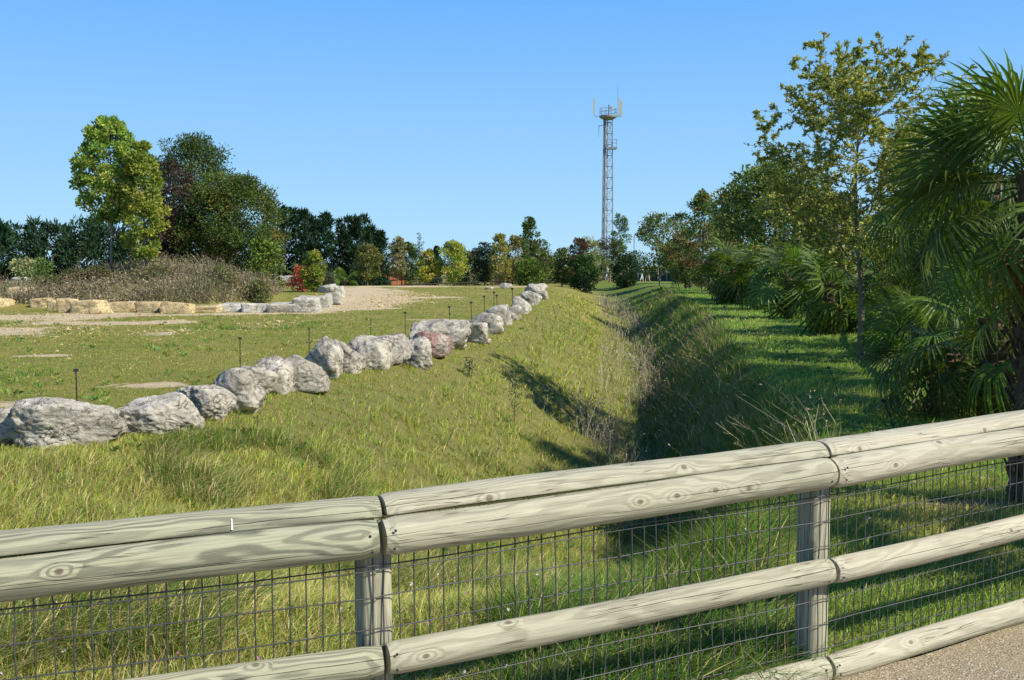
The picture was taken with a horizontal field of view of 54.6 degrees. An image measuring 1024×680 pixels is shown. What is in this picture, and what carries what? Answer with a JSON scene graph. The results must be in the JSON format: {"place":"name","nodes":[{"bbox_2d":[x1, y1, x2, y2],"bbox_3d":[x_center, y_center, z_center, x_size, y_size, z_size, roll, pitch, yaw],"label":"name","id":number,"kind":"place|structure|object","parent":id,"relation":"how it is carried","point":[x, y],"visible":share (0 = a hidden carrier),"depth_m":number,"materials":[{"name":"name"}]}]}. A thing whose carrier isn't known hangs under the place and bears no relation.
{"place":"outdoors","nodes":[
{"label":"outdoors","id":0,"kind":"place"},
{"bbox_2d":[0,267,1023,679],"bbox_3d":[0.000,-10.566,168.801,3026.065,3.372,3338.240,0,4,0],"label":"ground","id":1,"kind":"structure","parent":0,"point":[602,287],"depth_m":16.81,"materials":[{"name":"green plant"}]},
{"bbox_2d":[0,407,14,444],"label":"boulder","id":2,"kind":"object","parent":1,"relation":"on","point":[5,416],"visible":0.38,"depth_m":8.99,"materials":[{"name":"stone"}]},
{"bbox_2d":[0,217,20,284],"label":"conifer","id":3,"kind":"object","parent":1,"relation":"on","point":[6,238],"visible":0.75,"depth_m":98.37,"materials":[{"name":"green plant"}]},
{"bbox_2d":[1,220,31,282],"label":"conifer","id":4,"kind":"object","parent":1,"relation":"on","point":[16,226],"visible":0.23,"depth_m":100.93,"materials":[{"name":"green plant"}]},
{"bbox_2d":[7,256,41,285],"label":"tree","id":5,"kind":"object","parent":1,"relation":"on","point":[17,268],"visible":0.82,"depth_m":59.59,"materials":[{"name":"green plant"}]},
{"bbox_2d":[14,215,54,282],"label":"conifer","id":6,"kind":"object","parent":1,"relation":"on","point":[36,250],"visible":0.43,"depth_m":95.15,"materials":[{"name":"green plant"}]},
{"bbox_2d":[31,257,56,280],"bbox_3d":[-27.303,-3.712,58.059,1.477,2.365,1.935,-2,5,-27],"label":"bush","id":7,"kind":"object","parent":1,"relation":"on","point":[42,267],"visible":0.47,"depth_m":57.69,"materials":[{"name":"green plant"}]},
{"bbox_2d":[28,217,76,278],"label":"conifer","id":8,"kind":"object","parent":1,"relation":"on","point":[52,229],"visible":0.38,"depth_m":98.19,"materials":[{"name":"green plant"}]},
{"bbox_2d":[8,397,127,448],"bbox_3d":[-4.107,0.778,9.217,1.003,0.539,0.702,-1,4,-17],"label":"boulder","id":9,"kind":"object","parent":1,"relation":"on","point":[47,421],"visible":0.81,"depth_m":8.92,"materials":[{"name":"stone"}]},
{"bbox_2d":[56,268,86,285],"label":"bramble bush","id":10,"kind":"object","parent":1,"relation":"on","point":[75,272],"visible":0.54,"depth_m":41.15,"materials":[{"name":"green plant"}]},
{"bbox_2d":[54,213,108,275],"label":"tree","id":11,"kind":"object","parent":1,"relation":"on","point":[72,253],"visible":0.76,"depth_m":95.19,"materials":[{"name":"green plant"}]},
{"bbox_2d":[69,300,112,312],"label":"stone block","id":12,"kind":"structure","parent":1,"relation":"on","point":[81,306],"depth_m":34.63,"materials":[{"name":"stone"}]},
{"bbox_2d":[77,214,109,268],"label":"conifer","id":13,"kind":"object","parent":1,"relation":"on","point":[102,238],"visible":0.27,"depth_m":98.29,"materials":[{"name":"green plant"}]},
{"bbox_2d":[81,265,116,283],"bbox_3d":[-17.213,-2.698,41.359,1.503,0.969,1.445,0,4,0],"label":"bramble bush","id":14,"kind":"object","parent":1,"relation":"on","point":[102,270],"visible":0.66,"depth_m":41.16,"materials":[{"name":"green plant"}]},
{"bbox_2d":[68,114,149,270],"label":"plane tree","id":15,"kind":"object","parent":1,"relation":"on","point":[103,133],"visible":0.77,"depth_m":41.97,"materials":[{"name":"green plant"}]},
{"bbox_2d":[103,226,139,268],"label":"conifer","id":16,"kind":"object","parent":1,"relation":"on","point":[120,255],"visible":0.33,"depth_m":95.05,"materials":[{"name":"green plant"}]},
{"bbox_2d":[108,301,137,311],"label":"stone block","id":17,"kind":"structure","parent":1,"relation":"on","point":[125,306],"depth_m":36.10,"materials":[{"name":"stone"}]},
{"bbox_2d":[114,140,172,268],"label":"plane tree","id":18,"kind":"object","parent":1,"relation":"on","point":[140,161],"visible":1,"depth_m":41.37,"materials":[{"name":"green plant"}]},
{"bbox_2d":[0,245,289,303],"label":"undergrowth","id":19,"kind":"object","parent":1,"relation":"on","point":[184,271],"visible":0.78,"depth_m":40.11,"materials":[{"name":"plant"}]},
{"bbox_2d":[134,301,168,312],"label":"stone block","id":20,"kind":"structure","parent":1,"relation":"on","point":[147,306],"depth_m":35.08,"materials":[{"name":"stone"}]},
{"bbox_2d":[130,263,175,282],"bbox_3d":[-15.065,-2.756,41.331,1.846,0.976,1.763,0,4,0],"label":"bramble bush","id":21,"kind":"object","parent":1,"relation":"on","point":[148,272],"visible":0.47,"depth_m":41.17,"materials":[{"name":"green plant"}]},
{"bbox_2d":[116,392,204,436],"bbox_3d":[-3.488,0.761,9.789,0.857,0.466,0.686,-1,4,-11],"label":"boulder","id":22,"kind":"object","parent":1,"relation":"on","point":[152,414],"visible":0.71,"depth_m":9.56,"materials":[{"name":"stone"}]},
{"bbox_2d":[145,159,205,261],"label":"plum tree","id":23,"kind":"object","parent":1,"relation":"on","point":[170,168],"visible":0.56,"depth_m":46.23,"materials":[{"name":"brown plant"}]},
{"bbox_2d":[159,302,195,312],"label":"stone block","id":24,"kind":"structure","parent":1,"relation":"on","point":[172,307],"depth_m":34.63,"materials":[{"name":"stone"}]},
{"bbox_2d":[127,131,241,262],"bbox_3d":[-16.039,-6.223,49.918,6.014,8.481,5.681,0,4,0],"label":"locust tree","id":25,"kind":"object","parent":1,"relation":"on","point":[204,165],"visible":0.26,"depth_m":48.73,"materials":[{"name":"green plant"}]},
{"bbox_2d":[175,384,237,420],"bbox_3d":[-3.259,0.696,10.643,0.544,0.464,0.601,3,5,33],"label":"boulder","id":26,"kind":"object","parent":1,"relation":"on","point":[208,401],"visible":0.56,"depth_m":10.43,"materials":[{"name":"stone"}]},
{"bbox_2d":[200,263,239,291],"bbox_3d":[-12.205,-2.528,41.457,1.654,1.380,1.614,-2,5,-21],"label":"bramble bush","id":27,"kind":"object","parent":1,"relation":"on","point":[222,272],"visible":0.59,"depth_m":41.30,"materials":[{"name":"green plant"}]},
{"bbox_2d":[168,170,291,277],"bbox_3d":[-13.237,-5.194,46.949,6.131,5.714,5.469,0,4,0],"label":"locust tree","id":28,"kind":"object","parent":1,"relation":"on","point":[235,189],"visible":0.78,"depth_m":45.66,"materials":[{"name":"green plant"}]},
{"bbox_2d":[0,291,472,358],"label":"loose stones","id":29,"kind":"object","parent":1,"relation":"on","point":[353,305],"visible":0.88,"depth_m":32.12,"materials":[{"name":"stone"}]},
{"bbox_2d":[213,367,265,413],"bbox_3d":[-3.114,0.606,11.224,0.627,0.597,0.501,0,4,4],"label":"boulder","id":30,"kind":"object","parent":1,"relation":"on","point":[236,380],"visible":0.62,"depth_m":11.03,"materials":[{"name":"stone"}]},
{"bbox_2d":[237,278,276,302],"bbox_3d":[-10.604,-2.001,41.554,1.605,1.208,1.498,0,4,0],"label":"bramble bush","id":31,"kind":"object","parent":1,"relation":"on","point":[258,286],"visible":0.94,"depth_m":41.23,"materials":[{"name":"green plant"}]},
{"bbox_2d":[240,366,277,396],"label":"boulder","id":32,"kind":"object","parent":1,"relation":"on","point":[266,378],"visible":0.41,"depth_m":12.28,"materials":[{"name":"stone"}]},
{"bbox_2d":[241,236,286,286],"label":"tree","id":33,"kind":"object","parent":1,"relation":"on","point":[261,249],"visible":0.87,"depth_m":44.55,"materials":[{"name":"green plant"}]},
{"bbox_2d":[254,356,294,394],"bbox_3d":[-3.089,0.493,12.840,0.594,0.563,0.534,1,4,16],"label":"boulder","id":34,"kind":"object","parent":1,"relation":"on","point":[283,371],"visible":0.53,"depth_m":12.65,"materials":[{"name":"stone"}]},
{"bbox_2d":[266,302,294,312],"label":"stone block","id":35,"kind":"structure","parent":1,"relation":"on","point":[281,307],"depth_m":34.63,"materials":[{"name":"stone"}]},
{"bbox_2d":[276,206,294,285],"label":"conifer","id":36,"kind":"object","parent":1,"relation":"on","point":[284,225],"visible":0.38,"depth_m":99.80,"materials":[{"name":"green plant"}]},
{"bbox_2d":[282,206,305,275],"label":"conifer","id":37,"kind":"object","parent":1,"relation":"on","point":[293,213],"visible":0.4,"depth_m":101.94,"materials":[{"name":"green plant"}]},
{"bbox_2d":[284,264,312,291],"bbox_3d":[-13.660,-3.942,63.916,2.060,1.941,1.976,-2,5,-21],"label":"bush","id":38,"kind":"object","parent":1,"relation":"on","point":[297,280],"visible":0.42,"depth_m":63.55,"materials":[{"name":"red plant"}]},
{"bbox_2d":[290,207,316,285],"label":"conifer","id":39,"kind":"object","parent":1,"relation":"on","point":[303,216],"visible":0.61,"depth_m":97.22,"materials":[{"name":"green plant"}]},
{"bbox_2d":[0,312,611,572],"bbox_3d":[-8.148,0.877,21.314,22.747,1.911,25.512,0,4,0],"label":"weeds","id":40,"kind":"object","parent":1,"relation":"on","point":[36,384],"visible":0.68,"depth_m":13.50,"materials":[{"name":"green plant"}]},
{"bbox_2d":[284,355,329,393],"bbox_3d":[-2.746,0.479,13.126,0.662,0.576,0.528,-1,4,-9],"label":"boulder","id":41,"kind":"object","parent":1,"relation":"on","point":[309,377],"visible":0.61,"depth_m":12.91,"materials":[{"name":"stone"}]},
{"bbox_2d":[292,295,321,312],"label":"rock","id":42,"kind":"object","parent":1,"relation":"on","point":[306,304],"visible":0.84,"depth_m":34.65,"materials":[{"name":"stone"}]},
{"bbox_2d":[299,249,326,291],"bbox_3d":[-12.423,-4.314,61.891,1.813,2.847,1.473,0,4,0],"label":"bush","id":43,"kind":"object","parent":1,"relation":"on","point":[315,272],"visible":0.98,"depth_m":61.68,"materials":[{"name":"green plant"}]},
{"bbox_2d":[304,336,343,379],"bbox_3d":[-2.744,0.312,14.532,0.770,0.750,0.532,3,5,31],"label":"boulder","id":44,"kind":"object","parent":1,"relation":"on","point":[326,353],"visible":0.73,"depth_m":14.26,"materials":[{"name":"stone"}]},
{"bbox_2d":[314,210,342,284],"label":"conifer","id":45,"kind":"object","parent":1,"relation":"on","point":[327,234],"visible":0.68,"depth_m":97.19,"materials":[{"name":"green plant"}]},
{"bbox_2d":[328,215,352,285],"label":"conifer","id":46,"kind":"object","parent":1,"relation":"on","point":[343,230],"visible":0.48,"depth_m":99.72,"materials":[{"name":"green plant"}]},
{"bbox_2d":[333,339,365,373],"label":"boulder","id":47,"kind":"object","parent":1,"relation":"on","point":[352,358],"visible":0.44,"depth_m":15.12,"materials":[{"name":"stone"}]},
{"bbox_2d":[340,214,369,285],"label":"conifer","id":48,"kind":"object","parent":1,"relation":"on","point":[354,227],"visible":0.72,"depth_m":97.19,"materials":[{"name":"green plant"}]},
{"bbox_2d":[349,211,382,285],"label":"conifer","id":49,"kind":"object","parent":1,"relation":"on","point":[368,238],"visible":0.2,"depth_m":99.74,"materials":[{"name":"green plant"}]},
{"bbox_2d":[349,242,384,285],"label":"tree","id":50,"kind":"object","parent":1,"relation":"on","point":[366,256],"visible":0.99,"depth_m":83.29,"materials":[{"name":"green plant"}]},
{"bbox_2d":[348,335,389,349],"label":"boulder","id":51,"kind":"object","parent":1,"relation":"on","point":[355,342],"visible":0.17,"depth_m":16.40,"materials":[{"name":"stone"}]},
{"bbox_2d":[355,340,391,370],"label":"boulder","id":52,"kind":"object","parent":1,"relation":"on","point":[378,354],"visible":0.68,"depth_m":15.71,"materials":[{"name":"stone"}]},
{"bbox_2d":[363,229,396,285],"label":"conifer","id":53,"kind":"object","parent":1,"relation":"on","point":[380,239],"visible":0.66,"depth_m":97.31,"materials":[{"name":"green plant"}]},
{"bbox_2d":[379,333,411,365],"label":"boulder","id":54,"kind":"object","parent":1,"relation":"on","point":[399,344],"visible":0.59,"depth_m":16.53,"materials":[{"name":"stone"}]},
{"bbox_2d":[387,236,407,282],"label":"tree","id":55,"kind":"object","parent":1,"relation":"on","point":[396,249],"visible":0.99,"depth_m":87.58,"materials":[{"name":"green plant"}]},
{"bbox_2d":[397,241,421,285],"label":"tree","id":56,"kind":"object","parent":1,"relation":"on","point":[413,254],"visible":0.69,"depth_m":103.20,"materials":[{"name":"green plant"}]},
{"bbox_2d":[405,337,432,370],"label":"boulder","id":57,"kind":"object","parent":1,"relation":"on","point":[421,351],"visible":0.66,"depth_m":16.59,"materials":[{"name":"stone"}]},
{"bbox_2d":[416,248,439,285],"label":"tree","id":58,"kind":"object","parent":1,"relation":"on","point":[426,272],"visible":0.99,"depth_m":89.52,"materials":[{"name":"yellow plant"}]},
{"bbox_2d":[412,331,451,357],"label":"boulder","id":59,"kind":"object","parent":1,"relation":"on","point":[441,344],"visible":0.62,"depth_m":17.83,"materials":[{"name":"stone"}]},
{"bbox_2d":[408,319,470,349],"bbox_3d":[-1.440,-0.071,19.810,1.234,0.714,0.798,0,4,-4],"label":"boulder","id":60,"kind":"object","parent":1,"relation":"on","point":[458,331],"visible":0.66,"depth_m":19.51,"materials":[{"name":"stone"}]},
{"bbox_2d":[432,239,469,285],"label":"tree","id":61,"kind":"object","parent":1,"relation":"on","point":[452,249],"visible":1,"depth_m":89.18,"materials":[{"name":"green plant"}]},
{"bbox_2d":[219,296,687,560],"bbox_3d":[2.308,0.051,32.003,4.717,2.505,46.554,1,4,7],"label":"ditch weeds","id":62,"kind":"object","parent":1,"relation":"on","point":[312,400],"visible":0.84,"depth_m":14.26,"materials":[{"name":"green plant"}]},
{"bbox_2d":[467,322,487,344],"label":"boulder","id":63,"kind":"object","parent":1,"relation":"on","point":[478,330],"visible":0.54,"depth_m":21.29,"materials":[{"name":"stone"}]},
{"bbox_2d":[468,241,495,285],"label":"tree","id":64,"kind":"object","parent":1,"relation":"on","point":[481,252],"visible":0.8,"depth_m":95.16,"materials":[{"name":"green plant"}]},
{"bbox_2d":[469,312,503,333],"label":"boulder","id":65,"kind":"object","parent":1,"relation":"on","point":[494,322],"visible":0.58,"depth_m":23.83,"materials":[{"name":"stone"}]},
{"bbox_2d":[363,270,623,285],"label":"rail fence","id":66,"kind":"object","parent":1,"relation":"on","point":[492,281],"visible":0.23,"depth_m":104.29,"materials":[{"name":"brown wood"}]},
{"bbox_2d":[486,304,511,325],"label":"boulder","id":67,"kind":"object","parent":1,"relation":"on","point":[502,311],"visible":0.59,"depth_m":26.90,"materials":[{"name":"stone"}]},
{"bbox_2d":[487,232,512,283],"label":"tree","id":68,"kind":"object","parent":1,"relation":"on","point":[503,244],"visible":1,"depth_m":93.39,"materials":[{"name":"green plant"}]},
{"bbox_2d":[0,410,1023,679],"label":"timber fence","id":69,"kind":"object","parent":1,"relation":"on","point":[370,536],"visible":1,"depth_m":3.33,"materials":[{"name":"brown wood"}]},
{"bbox_2d":[506,234,523,285],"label":"tree","id":70,"kind":"object","parent":1,"relation":"on","point":[517,243],"visible":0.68,"depth_m":95.39,"materials":[{"name":"green plant"}]},
{"bbox_2d":[518,216,540,267],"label":"tree","id":71,"kind":"object","parent":1,"relation":"on","point":[530,221],"visible":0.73,"depth_m":87.37,"materials":[{"name":"green plant"}]},
{"bbox_2d":[513,256,547,285],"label":"bush","id":72,"kind":"object","parent":1,"relation":"on","point":[524,275],"visible":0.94,"depth_m":85.19,"materials":[{"name":"green plant"}]},
{"bbox_2d":[520,238,557,283],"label":"tree","id":73,"kind":"object","parent":1,"relation":"on","point":[546,259],"visible":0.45,"depth_m":90.38,"materials":[{"name":"green plant"}]},
{"bbox_2d":[549,247,571,286],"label":"tree","id":74,"kind":"object","parent":1,"relation":"on","point":[562,254],"visible":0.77,"depth_m":95.34,"materials":[{"name":"green plant"}]},
{"bbox_2d":[566,237,589,279],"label":"tree","id":75,"kind":"object","parent":1,"relation":"on","point":[581,243],"visible":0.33,"depth_m":93.35,"materials":[{"name":"brown plant"}]},
{"bbox_2d":[566,254,601,292],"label":"bush","id":76,"kind":"object","parent":1,"relation":"on","point":[587,269],"visible":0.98,"depth_m":85.46,"materials":[{"name":"green plant"}]},
{"bbox_2d":[594,236,621,278],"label":"tree","id":77,"kind":"object","parent":1,"relation":"on","point":[606,247],"visible":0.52,"depth_m":121.24,"materials":[{"name":"green plant"}]},
{"bbox_2d":[550,291,670,467],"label":"dry reeds","id":78,"kind":"object","parent":1,"relation":"on","point":[641,358],"visible":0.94,"depth_m":26.26,"materials":[{"name":"plant"}]},
{"bbox_2d":[610,212,631,274],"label":"tree","id":79,"kind":"object","parent":1,"relation":"on","point":[620,240],"visible":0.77,"depth_m":120.30,"materials":[{"name":"green plant"}]},
{"bbox_2d":[607,253,642,288],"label":"bush","id":80,"kind":"object","parent":1,"relation":"on","point":[624,279],"visible":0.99,"depth_m":91.14,"materials":[{"name":"green plant"}]},
{"bbox_2d":[635,211,685,285],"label":"tree","id":81,"kind":"object","parent":1,"relation":"on","point":[659,245],"visible":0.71,"depth_m":81.05,"materials":[{"name":"green plant"}]},
{"bbox_2d":[663,221,709,288],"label":"tree","id":82,"kind":"object","parent":1,"relation":"on","point":[679,274],"visible":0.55,"depth_m":71.54,"materials":[{"name":"green plant"}]},
{"bbox_2d":[678,188,722,291],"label":"tree","id":83,"kind":"object","parent":1,"relation":"on","point":[699,204],"visible":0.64,"depth_m":61.42,"materials":[{"name":"green plant"}]},
{"bbox_2d":[617,288,802,563],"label":"dry grass","id":84,"kind":"structure","parent":1,"relation":"on","point":[668,382],"depth_m":21.41,"materials":[{"name":"plant"}]},
{"bbox_2d":[632,310,804,539],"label":"bent stalks","id":85,"kind":"object","parent":1,"relation":"on","point":[703,410],"visible":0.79,"depth_m":16.11,"materials":[{"name":"plant"}]},
{"bbox_2d":[687,235,761,303],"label":"fan palm","id":86,"kind":"object","parent":1,"relation":"on","point":[718,257],"visible":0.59,"depth_m":42.53,"materials":[{"name":"green plant"}]},
{"bbox_2d":[705,194,760,280],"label":"tree","id":87,"kind":"object","parent":1,"relation":"on","point":[722,239],"visible":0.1,"depth_m":57.49,"materials":[{"name":"green plant"}]},
{"bbox_2d":[719,242,798,310],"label":"fan palm","id":88,"kind":"object","parent":1,"relation":"on","point":[745,261],"visible":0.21,"depth_m":36.86,"materials":[{"name":"green plant"}]},
{"bbox_2d":[702,159,841,286],"bbox_3d":[12.023,-5.082,45.985,6.548,6.766,6.784,0,4,0],"label":"walnut tree","id":89,"kind":"object","parent":1,"relation":"on","point":[757,230],"visible":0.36,"depth_m":44.62,"materials":[{"name":"green plant"}]},
{"bbox_2d":[745,237,826,319],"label":"fan palm","id":90,"kind":"object","parent":1,"relation":"on","point":[783,301],"visible":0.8,"depth_m":30.78,"materials":[{"name":"green plant"}]},
{"bbox_2d":[739,385,840,443],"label":"seed stalks","id":91,"kind":"object","parent":1,"relation":"on","point":[813,415],"visible":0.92,"depth_m":8.29,"materials":[{"name":"plant"}]},
{"bbox_2d":[769,242,873,334],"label":"fan palm","id":92,"kind":"object","parent":1,"relation":"on","point":[825,316],"visible":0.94,"depth_m":23.30,"materials":[{"name":"green plant"}]},
{"bbox_2d":[781,186,863,299],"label":"tree","id":93,"kind":"object","parent":1,"relation":"on","point":[840,202],"visible":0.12,"depth_m":39.27,"materials":[{"name":"green plant"}]},
{"bbox_2d":[834,270,879,332],"bbox_3d":[8.483,-0.832,23.944,1.476,1.734,1.436,0,4,0],"label":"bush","id":94,"kind":"object","parent":1,"relation":"on","point":[852,324],"visible":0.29,"depth_m":23.99,"materials":[{"name":"green plant"}]},
{"bbox_2d":[736,325,1002,613],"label":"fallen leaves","id":95,"kind":"object","parent":1,"relation":"on","point":[868,517],"visible":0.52,"depth_m":11.35,"materials":[{"name":"plant"}]},
{"bbox_2d":[729,31,1018,359],"bbox_3d":[5.976,-2.415,17.228,3.984,5.803,4.884,-4,6,-40],"label":"slender tree","id":96,"kind":"object","parent":1,"relation":"on","point":[843,98],"visible":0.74,"depth_m":16.73,"materials":[{"name":"green plant"}]},
{"bbox_2d":[838,251,916,343],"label":"fan palm","id":97,"kind":"object","parent":1,"relation":"on","point":[853,289],"visible":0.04,"depth_m":20.39,"materials":[{"name":"green plant"}]},
{"bbox_2d":[842,283,923,360],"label":"fan palm","id":98,"kind":"object","parent":1,"relation":"on","point":[885,294],"visible":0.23,"depth_m":17.64,"materials":[{"name":"green plant"}]},
{"bbox_2d":[859,110,968,348],"bbox_3d":[7.736,-2.000,18.792,2.167,4.680,2.146,0,4,0],"label":"tree","id":99,"kind":"object","parent":1,"relation":"on","point":[888,249],"visible":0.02,"depth_m":19.17,"materials":[{"name":"green plant"}]},
{"bbox_2d":[840,283,1015,425],"bbox_3d":[4.590,0.302,10.663,2.038,2.082,2.097,2,5,22],"label":"fan palm","id":100,"kind":"object","parent":1,"relation":"on","point":[897,343],"visible":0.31,"depth_m":10.62,"materials":[{"name":"green plant"}]},
{"bbox_2d":[852,153,1008,356],"bbox_3d":[6.168,-1.126,14.449,2.234,3.545,2.524,1,4,11],"label":"fan palm","id":101,"kind":"object","parent":1,"relation":"on","point":[913,266],"visible":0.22,"depth_m":14.47,"materials":[{"name":"green plant"}]},
{"bbox_2d":[876,48,1023,507],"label":"fan palm","id":102,"kind":"object","parent":1,"relation":"on","point":[991,117],"visible":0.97,"depth_m":6.42,"materials":[{"name":"green plant"}]},
{"bbox_2d":[883,237,1017,426],"bbox_3d":[4.477,0.080,9.232,2.001,2.204,2.130,0,4,5],"label":"fan palm","id":103,"kind":"object","parent":1,"relation":"on","point":[982,388],"visible":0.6,"depth_m":9.16,"materials":[{"name":"green plant"}]},
{"bbox_2d":[879,90,1023,365],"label":"fan palm","id":104,"kind":"object","parent":1,"relation":"on","point":[990,188],"visible":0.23,"depth_m":11.09,"materials":[{"name":"green plant"}]},
{"bbox_2d":[0,0,1023,266],"label":"sky","id":105,"kind":"structure","parent":0,"point":[462,121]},
{"bbox_2d":[593,98,621,273],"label":"telecom tower","id":106,"kind":"structure","parent":0,"point":[606,119],"depth_m":179.83,"materials":[{"name":"metal"}]},
{"bbox_2d":[837,623,1023,679],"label":"path","id":107,"kind":"structure","parent":0,"point":[998,655],"depth_m":4.03,"materials":[{"name":"beige gravel"}]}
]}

